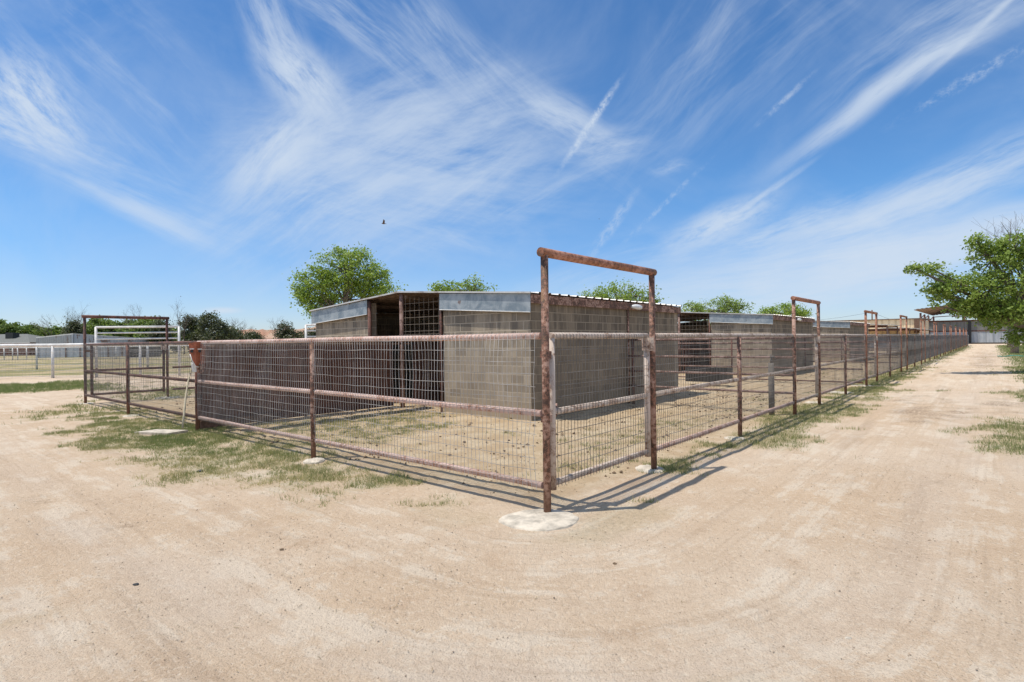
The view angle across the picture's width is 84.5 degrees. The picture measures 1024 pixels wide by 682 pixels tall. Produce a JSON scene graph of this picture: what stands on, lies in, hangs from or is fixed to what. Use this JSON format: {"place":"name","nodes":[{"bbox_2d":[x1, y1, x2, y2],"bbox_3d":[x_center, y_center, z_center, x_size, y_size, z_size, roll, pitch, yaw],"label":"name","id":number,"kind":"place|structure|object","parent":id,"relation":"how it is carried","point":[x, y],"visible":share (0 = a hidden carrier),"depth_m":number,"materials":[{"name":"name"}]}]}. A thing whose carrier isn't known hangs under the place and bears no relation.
{"place":"outdoors","nodes":[
{"label":"outdoors","id":0,"kind":"place"},
{"bbox_2d":[0,333,41,355],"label":"brick house","id":1,"kind":"structure","parent":0,"point":[11,338],"depth_m":95.50,"materials":[{"name":"grey"}]},
{"bbox_2d":[180,327,315,345],"bbox_3d":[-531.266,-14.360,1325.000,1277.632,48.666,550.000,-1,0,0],"label":"hills","id":2,"kind":"structure","parent":0,"point":[267,333],"depth_m":1215.39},
{"bbox_2d":[131,365,864,494],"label":"dung clods","id":3,"kind":"object","parent":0,"point":[621,471],"visible":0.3,"depth_m":9.78,"materials":[{"name":"brown soil"}]},
{"bbox_2d":[2,390,1018,680],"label":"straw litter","id":4,"kind":"object","parent":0,"point":[490,498],"visible":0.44,"depth_m":3.53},
{"bbox_2d":[0,342,1023,681],"bbox_3d":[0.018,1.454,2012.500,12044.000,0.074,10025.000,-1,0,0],"label":"ground","id":5,"kind":"structure","parent":0,"point":[582,608],"depth_m":3.88,"materials":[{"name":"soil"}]},
{"bbox_2d":[0,319,16,333],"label":"leafy shrub tree","id":6,"kind":"object","parent":5,"relation":"on","point":[3,324],"visible":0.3,"depth_m":109.32,"materials":[{"name":"green plant"}]},
{"bbox_2d":[4,322,44,335],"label":"leafy shrub tree","id":7,"kind":"object","parent":5,"relation":"on","point":[25,329],"visible":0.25,"depth_m":111.48,"materials":[{"name":"green plant"}]},
{"bbox_2d":[29,315,51,335],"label":"bare tree","id":8,"kind":"object","parent":5,"relation":"on","point":[44,326],"visible":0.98,"depth_m":94.70,"materials":[{"name":"grey plant"}]},
{"bbox_2d":[26,323,60,335],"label":"leafy shrub tree","id":9,"kind":"object","parent":5,"relation":"on","point":[54,332],"visible":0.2,"depth_m":117.47,"materials":[{"name":"green plant"}]},
{"bbox_2d":[49,323,64,333],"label":"leafy shrub tree","id":10,"kind":"object","parent":5,"relation":"on","point":[56,327],"visible":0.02,"depth_m":121.30,"materials":[{"name":"green plant"}]},
{"bbox_2d":[47,306,82,333],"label":"bare tree","id":11,"kind":"object","parent":5,"relation":"on","point":[66,317],"visible":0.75,"depth_m":97.93,"materials":[{"name":"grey plant"}]},
{"bbox_2d":[57,316,86,334],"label":"juniper tree","id":12,"kind":"object","parent":5,"relation":"on","point":[73,326],"visible":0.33,"depth_m":95.44,"materials":[{"name":"green plant"}]},
{"bbox_2d":[68,303,90,323],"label":"bare tree","id":13,"kind":"object","parent":5,"relation":"on","point":[78,315],"visible":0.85,"depth_m":97.04,"materials":[{"name":"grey plant"}]},
{"bbox_2d":[0,346,181,368],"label":"white pipe fence","id":14,"kind":"object","parent":5,"relation":"on","point":[36,350],"visible":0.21,"depth_m":36.27,"materials":[{"name":"metal"}]},
{"bbox_2d":[36,333,148,346],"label":"metal barn","id":15,"kind":"structure","parent":5,"relation":"on","point":[67,338],"depth_m":80.93,"materials":[{"name":"grey metal"}]},
{"bbox_2d":[0,345,188,359],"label":"white pipe fence","id":16,"kind":"object","parent":5,"relation":"on","point":[4,349],"visible":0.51,"depth_m":64.43,"materials":[{"name":"metal"}]},
{"bbox_2d":[0,343,192,377],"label":"white pipe fence","id":17,"kind":"object","parent":5,"relation":"on","point":[52,358],"visible":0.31,"depth_m":25.96,"materials":[{"name":"metal"}]},
{"bbox_2d":[38,346,160,357],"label":"corral panels","id":18,"kind":"object","parent":5,"relation":"on","point":[64,352],"visible":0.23,"depth_m":74.41,"materials":[{"name":"metal"}]},
{"bbox_2d":[81,318,135,336],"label":"leafy shrub tree","id":19,"kind":"object","parent":5,"relation":"on","point":[93,322],"visible":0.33,"depth_m":98.45,"materials":[{"name":"green plant"}]},
{"bbox_2d":[81,315,168,402],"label":"gate arch","id":20,"kind":"structure","parent":5,"relation":"on","point":[84,317],"depth_m":14.75,"materials":[{"name":"brown metal"}]},
{"bbox_2d":[87,345,165,394],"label":"gate","id":21,"kind":"structure","parent":20,"relation":"attached to","point":[132,369],"depth_m":14.96,"materials":[{"name":"metal"}]},
{"bbox_2d":[115,319,141,331],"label":"leafy shrub tree","id":22,"kind":"object","parent":5,"relation":"on","point":[123,323],"visible":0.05,"depth_m":102.29,"materials":[{"name":"green plant"}]},
{"bbox_2d":[122,414,139,416],"bbox_3d":[-7.863,1.556,11.636,0.338,0.058,0.349,-1,0,0],"label":"concrete footing","id":23,"kind":"object","parent":5,"relation":"on","point":[132,415],"visible":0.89,"depth_m":11.57,"materials":[{"name":"white concrete"}]},
{"bbox_2d":[121,304,141,333],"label":"bare tree","id":24,"kind":"object","parent":5,"relation":"on","point":[128,320],"visible":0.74,"depth_m":99.10,"materials":[{"name":"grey plant"}]},
{"bbox_2d":[94,326,180,376],"bbox_3d":[-17.620,0.477,26.550,3.723,2.379,0.105,-1,0,-8],"label":"overhead gate frame","id":25,"kind":"object","parent":5,"relation":"on","point":[96,339],"visible":0.87,"depth_m":26.48,"materials":[{"name":"white metal"}]},
{"bbox_2d":[84,341,199,430],"bbox_3d":[-8.014,0.847,11.837,7.201,1.643,0.089,-1,0,41],"label":"fence","id":26,"kind":"object","parent":5,"relation":"on","point":[171,346],"visible":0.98,"depth_m":11.43,"materials":[{"name":"metal"}]},
{"bbox_2d":[181,372,190,428],"bbox_3d":[-5.477,0.928,9.493,0.071,1.033,0.531,-1,0,-10],"label":"hose","id":27,"kind":"object","parent":26,"relation":"hanging from","point":[184,409],"visible":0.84,"depth_m":9.41,"materials":[{"name":"rubber"}]},
{"bbox_2d":[116,315,177,340],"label":"leafy shrub tree","id":28,"kind":"object","parent":5,"relation":"on","point":[144,322],"visible":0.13,"depth_m":98.52,"materials":[{"name":"green plant"}]},
{"bbox_2d":[144,319,175,351],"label":"juniper tree","id":29,"kind":"object","parent":5,"relation":"on","point":[157,335],"visible":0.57,"depth_m":95.28,"materials":[{"name":"green plant"}]},
{"bbox_2d":[134,429,187,434],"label":"paving slab","id":30,"kind":"structure","parent":5,"relation":"on","point":[161,431],"depth_m":9.32,"materials":[{"name":"concrete"}]},
{"bbox_2d":[154,396,179,398],"bbox_3d":[-9.504,1.571,15.520,0.670,0.073,0.656,-1,0,0],"label":"concrete footing","id":31,"kind":"object","parent":5,"relation":"on","point":[167,397],"visible":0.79,"depth_m":15.37,"materials":[{"name":"grey concrete"}]},
{"bbox_2d":[165,325,186,352],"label":"leafy shrub tree","id":32,"kind":"object","parent":5,"relation":"on","point":[180,335],"visible":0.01,"depth_m":107.83,"materials":[{"name":"green plant"}]},
{"bbox_2d":[161,311,197,331],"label":"bare tree","id":33,"kind":"object","parent":5,"relation":"on","point":[176,324],"visible":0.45,"depth_m":92.20,"materials":[{"name":"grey plant"}]},
{"bbox_2d":[170,301,192,353],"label":"bare tree","id":34,"kind":"object","parent":5,"relation":"on","point":[183,325],"visible":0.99,"depth_m":89.76,"materials":[{"name":"grey plant"}]},
{"bbox_2d":[173,314,208,351],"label":"juniper tree","id":35,"kind":"object","parent":5,"relation":"on","point":[193,322],"visible":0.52,"depth_m":91.23,"materials":[{"name":"green plant"}]},
{"bbox_2d":[187,310,240,340],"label":"juniper tree","id":36,"kind":"object","parent":5,"relation":"on","point":[217,329],"visible":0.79,"depth_m":89.32,"materials":[{"name":"green plant"}]},
{"bbox_2d":[172,344,269,389],"bbox_3d":[-7.616,0.842,17.853,0.089,1.643,5.670,-1,0,41],"label":"fence","id":37,"kind":"object","parent":5,"relation":"on","point":[181,351],"visible":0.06,"depth_m":15.94,"materials":[{"name":"metal"}]},
{"bbox_2d":[200,413,272,428],"bbox_3d":[-4.901,1.425,10.094,0.041,0.130,1.250,-1,0,42],"label":"kick board","id":38,"kind":"object","parent":5,"relation":"on","point":[206,424],"visible":0.79,"depth_m":10.08,"materials":[{"name":"brown wood"}]},
{"bbox_2d":[225,323,249,339],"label":"juniper tree","id":39,"kind":"object","parent":5,"relation":"on","point":[242,337],"visible":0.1,"depth_m":95.02,"materials":[{"name":"green plant"}]},
{"bbox_2d":[243,328,268,344],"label":"juniper tree","id":40,"kind":"object","parent":5,"relation":"on","point":[252,335],"visible":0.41,"depth_m":109.52,"materials":[{"name":"green plant"}]},
{"bbox_2d":[268,317,290,338],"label":"bare tree","id":41,"kind":"object","parent":5,"relation":"on","point":[279,327],"visible":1,"depth_m":100.15,"materials":[{"name":"grey plant"}]},
{"bbox_2d":[268,320,307,338],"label":"juniper tree","id":42,"kind":"object","parent":5,"relation":"on","point":[289,333],"visible":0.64,"depth_m":104.35,"materials":[{"name":"green plant"}]},
{"bbox_2d":[199,341,409,428],"bbox_3d":[-3.797,0.819,11.030,0.785,1.595,4.138,-1,0,41],"label":"sheet divider","id":43,"kind":"object","parent":5,"relation":"on","point":[385,347],"visible":0.62,"depth_m":10.98,"materials":[{"name":"metal"}]},
{"bbox_2d":[303,322,315,337],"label":"juniper tree","id":44,"kind":"object","parent":5,"relation":"on","point":[312,333],"visible":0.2,"depth_m":107.27,"materials":[{"name":"green plant"}]},
{"bbox_2d":[305,324,315,337],"bbox_3d":[-7.756,0.356,27.150,4.284,2.379,0.106,-1,0,-7],"label":"overhead gate frame","id":45,"kind":"object","parent":5,"relation":"on","point":[306,330],"visible":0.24,"depth_m":26.88,"materials":[{"name":"white metal"}]},
{"bbox_2d":[303,457,324,463],"bbox_3d":[-2.443,1.487,6.948,0.275,0.066,0.284,-1,0,0],"label":"concrete footing","id":46,"kind":"object","parent":5,"relation":"on","point":[314,460],"visible":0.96,"depth_m":6.88,"materials":[{"name":"white concrete"}]},
{"bbox_2d":[285,243,408,319],"bbox_3d":[-8.804,-1.804,30.609,6.627,6.948,4.834,-1,0,0],"label":"cottonwood tree","id":47,"kind":"object","parent":5,"relation":"on","point":[328,283],"visible":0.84,"depth_m":29.67,"materials":[{"name":"green plant"}]},
{"bbox_2d":[197,332,542,489],"bbox_3d":[-2.529,0.779,7.135,7.310,1.643,0.089,-1,0,41],"label":"fence","id":48,"kind":"object","parent":5,"relation":"on","point":[314,440],"visible":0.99,"depth_m":6.29,"materials":[{"name":"metal"}]},
{"bbox_2d":[189,342,205,372],"bbox_3d":[-5.213,0.274,9.371,0.120,0.520,0.267,-1,0,42],"label":"horse head bracket","id":49,"kind":"object","parent":48,"relation":"attached to","point":[195,350],"visible":0.98,"depth_m":9.33,"materials":[{"name":"orange metal"}]},
{"bbox_2d":[426,272,497,290],"bbox_3d":[-2.745,-1.224,32.944,4.242,5.633,3.306,-1,0,-18],"label":"cottonwood tree","id":50,"kind":"object","parent":5,"relation":"on","point":[467,285],"visible":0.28,"depth_m":32.71,"materials":[{"name":"green plant"}]},
{"bbox_2d":[309,291,681,420],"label":"block shed","id":51,"kind":"structure","parent":5,"relation":"on","point":[409,313],"depth_m":11.69,"materials":[{"name":"concrete"}]},
{"bbox_2d":[498,508,578,530],"bbox_3d":[0.220,1.456,4.574,0.696,0.058,0.586,-1,0,0],"label":"concrete footing","id":52,"kind":"object","parent":5,"relation":"on","point":[537,520],"visible":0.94,"depth_m":4.52,"materials":[{"name":"white concrete"}]},
{"bbox_2d":[537,247,656,512],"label":"gate arch","id":53,"kind":"structure","parent":5,"relation":"on","point":[544,254],"depth_m":4.73,"materials":[{"name":"brown metal"}]},
{"bbox_2d":[540,332,653,489],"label":"gate","id":54,"kind":"structure","parent":53,"relation":"attached to","point":[647,344],"depth_m":5.35,"materials":[{"name":"metal"}]},
{"bbox_2d":[578,277,668,302],"bbox_3d":[7.318,-1.416,38.029,5.885,5.769,4.651,-1,0,-22],"label":"cottonwood tree","id":55,"kind":"object","parent":5,"relation":"on","point":[613,289],"visible":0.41,"depth_m":37.61,"materials":[{"name":"green plant"}]},
{"bbox_2d":[635,464,664,472],"bbox_3d":[1.533,1.435,6.269,0.327,0.073,0.370,-1,0,0],"label":"concrete footing","id":56,"kind":"object","parent":5,"relation":"on","point":[647,469],"visible":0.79,"depth_m":6.19,"materials":[{"name":"white concrete"}]},
{"bbox_2d":[686,367,732,381],"bbox_3d":[6.103,1.040,17.471,1.300,0.430,0.500,-1,0,41],"label":"water trough","id":57,"kind":"object","parent":5,"relation":"on","point":[712,377],"visible":0.44,"depth_m":17.23,"materials":[{"name":"black metal"}]},
{"bbox_2d":[628,337,793,403],"bbox_3d":[3.974,0.711,11.719,3.480,1.620,0.059,-1,0,41],"label":"pipe partition","id":58,"kind":"object","parent":5,"relation":"on","point":[730,373],"visible":0.56,"depth_m":11.65,"materials":[{"name":"brown metal"}]},
{"bbox_2d":[681,293,753,325],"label":"cottonwood tree","id":59,"kind":"object","parent":5,"relation":"on","point":[724,308],"visible":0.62,"depth_m":47.62,"materials":[{"name":"green plant"}]},
{"bbox_2d":[655,333,794,452],"bbox_3d":[3.435,0.706,8.428,0.088,1.644,5.740,-1,0,41],"label":"fence","id":60,"kind":"object","parent":5,"relation":"on","point":[763,375],"visible":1,"depth_m":7.81,"materials":[{"name":"metal"}]},
{"bbox_2d":[724,436,745,439],"bbox_3d":[3.223,1.419,8.141,0.316,0.059,0.298,-1,0,0],"label":"concrete footing","id":61,"kind":"object","parent":5,"relation":"on","point":[731,437],"visible":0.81,"depth_m":8.14,"materials":[{"name":"white concrete"}]},
{"bbox_2d":[677,312,814,375],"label":"block shed","id":62,"kind":"structure","parent":5,"relation":"on","point":[737,323],"depth_m":22.53,"materials":[{"name":"concrete"}]},
{"bbox_2d":[678,336,862,382],"bbox_3d":[4.866,0.700,21.227,14.340,1.620,0.059,-1,0,41],"label":"pipe partition","id":63,"kind":"object","parent":5,"relation":"on","point":[731,343],"visible":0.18,"depth_m":18.33,"materials":[{"name":"brown metal"}]},
{"bbox_2d":[768,354,775,414],"bbox_3d":[4.909,0.842,10.596,0.174,1.196,0.097,-1,0,-19],"label":"yard hydrant","id":64,"kind":"object","parent":5,"relation":"on","point":[771,380],"visible":0.63,"depth_m":10.54,"materials":[{"name":"grey metal"}]},
{"bbox_2d":[755,301,816,316],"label":"cottonwood tree","id":65,"kind":"object","parent":5,"relation":"on","point":[787,309],"visible":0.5,"depth_m":61.45,"materials":[{"name":"green plant"}]},
{"bbox_2d":[791,296,820,414],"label":"gate arch","id":66,"kind":"structure","parent":5,"relation":"on","point":[800,299],"depth_m":10.59,"materials":[{"name":"brown metal"}]},
{"bbox_2d":[790,334,819,403],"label":"gate","id":67,"kind":"structure","parent":66,"relation":"attached to","point":[813,366],"depth_m":11.37,"materials":[{"name":"metal"}]},
{"bbox_2d":[804,401,822,403],"bbox_3d":[6.694,1.377,12.513,0.386,0.058,0.378,-1,0,0],"label":"concrete footing","id":68,"kind":"object","parent":5,"relation":"on","point":[813,402],"visible":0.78,"depth_m":12.47,"materials":[{"name":"white concrete"}]},
{"bbox_2d":[708,318,930,346],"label":"tan building","id":69,"kind":"structure","parent":5,"relation":"on","point":[913,322],"depth_m":73.83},
{"bbox_2d":[813,320,869,360],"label":"block shed","id":70,"kind":"structure","parent":5,"relation":"on","point":[838,327],"depth_m":33.22,"materials":[{"name":"concrete"}]},
{"bbox_2d":[820,334,865,394],"bbox_3d":[8.479,0.644,14.312,0.087,1.644,5.800,-1,0,41],"label":"fence","id":71,"kind":"object","parent":5,"relation":"on","point":[856,378],"visible":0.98,"depth_m":14.18,"materials":[{"name":"metal"}]},
{"bbox_2d":[804,336,897,369],"bbox_3d":[14.098,0.587,23.587,3.390,1.620,0.059,-1,0,41],"label":"pipe partition","id":72,"kind":"object","parent":5,"relation":"on","point":[839,354],"visible":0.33,"depth_m":23.99,"materials":[{"name":"brown metal"}]},
{"bbox_2d":[813,338,903,357],"bbox_3d":[15.472,0.570,33.604,14.340,1.620,0.059,-1,0,41],"label":"pipe partition","id":73,"kind":"object","parent":5,"relation":"on","point":[850,350],"visible":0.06,"depth_m":31.19,"materials":[{"name":"brown metal"}]},
{"bbox_2d":[864,310,877,385],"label":"gate arch","id":74,"kind":"structure","parent":5,"relation":"on","point":[865,328],"depth_m":16.52,"materials":[{"name":"brown metal"}]},
{"bbox_2d":[864,334,877,378],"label":"gate","id":75,"kind":"structure","parent":74,"relation":"attached to","point":[870,343],"depth_m":17.32,"materials":[{"name":"metal"}]},
{"bbox_2d":[868,324,899,349],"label":"shade shelter","id":76,"kind":"object","parent":5,"relation":"on","point":[881,325],"visible":0.2,"depth_m":44.05,"materials":[{"name":"beige metal"}]},
{"bbox_2d":[878,334,900,376],"bbox_3d":[13.644,0.580,20.341,0.091,1.644,6.120,-1,0,41],"label":"fence","id":77,"kind":"object","parent":5,"relation":"on","point":[890,353],"visible":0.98,"depth_m":20.12,"materials":[{"name":"metal"}]},
{"bbox_2d":[868,327,919,334],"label":"shade shelter","id":78,"kind":"object","parent":5,"relation":"on","point":[904,328],"visible":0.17,"depth_m":56.63,"materials":[{"name":"beige metal"}]},
{"bbox_2d":[870,328,931,334],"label":"shade shelter","id":79,"kind":"object","parent":5,"relation":"on","point":[902,330],"visible":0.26,"depth_m":69.57,"materials":[{"name":"metal"}]},
{"bbox_2d":[899,315,907,371],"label":"gate arch","id":80,"kind":"structure","parent":5,"relation":"on","point":[901,316],"depth_m":22.65,"materials":[{"name":"brown metal"}]},
{"bbox_2d":[902,334,906,366],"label":"gate","id":81,"kind":"structure","parent":80,"relation":"attached to","point":[904,349],"depth_m":23.46,"materials":[{"name":"metal"}]},
{"bbox_2d":[908,334,921,365],"bbox_3d":[18.947,0.515,26.530,0.090,1.644,6.220,-1,0,41],"label":"fence","id":82,"kind":"object","parent":5,"relation":"on","point":[914,349],"visible":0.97,"depth_m":26.34,"materials":[{"name":"metal"}]},
{"bbox_2d":[920,319,925,363],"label":"gate arch","id":83,"kind":"structure","parent":5,"relation":"on","point":[921,320],"depth_m":28.88,"materials":[{"name":"brown metal"}]},
{"bbox_2d":[922,335,924,359],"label":"gate","id":84,"kind":"structure","parent":83,"relation":"attached to","point":[923,347],"depth_m":29.69,"materials":[{"name":"metal"}]},
{"bbox_2d":[925,335,934,360],"bbox_3d":[24.283,0.450,32.756,0.090,1.644,6.220,-1,0,41],"label":"fence","id":85,"kind":"object","parent":5,"relation":"on","point":[930,351],"visible":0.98,"depth_m":32.62,"materials":[{"name":"metal"}]},
{"bbox_2d":[933,322,937,358],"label":"gate arch","id":86,"kind":"structure","parent":5,"relation":"on","point":[934,323],"depth_m":35.08,"materials":[{"name":"brown metal"}]},
{"bbox_2d":[935,335,936,355],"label":"gate","id":87,"kind":"structure","parent":86,"relation":"attached to","point":[935,345],"depth_m":35.98,"materials":[{"name":"metal"}]},
{"bbox_2d":[915,305,965,320],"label":"hay canopy","id":88,"kind":"object","parent":5,"relation":"on","point":[932,312],"visible":0.41,"depth_m":99.54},
{"bbox_2d":[937,335,943,355],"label":"fence","id":89,"kind":"object","parent":5,"relation":"on","point":[940,344],"visible":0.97,"depth_m":38.91,"materials":[{"name":"metal"}]},
{"bbox_2d":[943,324,945,354],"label":"gate arch","id":90,"kind":"structure","parent":5,"relation":"on","point":[945,335],"depth_m":42.94,"materials":[{"name":"brown metal"}]},
{"bbox_2d":[946,335,949,353],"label":"fence","id":91,"kind":"object","parent":5,"relation":"on","point":[947,343],"visible":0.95,"depth_m":44.97,"materials":[{"name":"metal"}]},
{"bbox_2d":[949,326,951,352],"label":"gate arch","id":92,"kind":"structure","parent":5,"relation":"on","point":[950,338],"depth_m":47.50,"materials":[{"name":"metal"}]},
{"bbox_2d":[952,335,955,350],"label":"fence","id":93,"kind":"object","parent":5,"relation":"on","point":[953,342],"visible":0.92,"depth_m":51.37,"materials":[{"name":"metal"}]},
{"bbox_2d":[957,335,959,349],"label":"fence","id":94,"kind":"object","parent":5,"relation":"on","point":[958,341],"visible":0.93,"depth_m":57.79,"materials":[{"name":"metal"}]},
{"bbox_2d":[903,224,1023,348],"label":"mulberry tree","id":95,"kind":"object","parent":5,"relation":"on","point":[989,306],"visible":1,"depth_m":21.28,"materials":[{"name":"green plant"}]},
{"bbox_2d":[929,320,1023,343],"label":"end barn","id":96,"kind":"structure","parent":5,"relation":"on","point":[975,334],"depth_m":96.60,"materials":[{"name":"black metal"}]},
{"bbox_2d":[973,212,1023,265],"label":"bare tree","id":97,"kind":"object","parent":5,"relation":"on","point":[1015,221],"visible":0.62,"depth_m":28.08,"materials":[{"name":"plant"}]},
{"bbox_2d":[995,291,1018,353],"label":"verge tree","id":98,"kind":"object","parent":5,"relation":"on","point":[1015,350],"visible":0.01,"depth_m":43.83,"materials":[{"name":"green plant"}]},
{"bbox_2d":[1007,326,1010,347],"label":"verge tree","id":99,"kind":"object","parent":5,"relation":"on","point":[1009,346],"visible":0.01,"depth_m":63.90,"materials":[{"name":"green plant"}]},
{"bbox_2d":[0,345,1023,506],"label":"grass","id":100,"kind":"structure","parent":0,"point":[51,385],"depth_m":8.68,"materials":[{"name":"green plant"}]},
{"bbox_2d":[0,0,1023,330],"label":"sky","id":101,"kind":"structure","parent":0,"point":[154,153],"materials":[{"name":"blue"}]}
]}

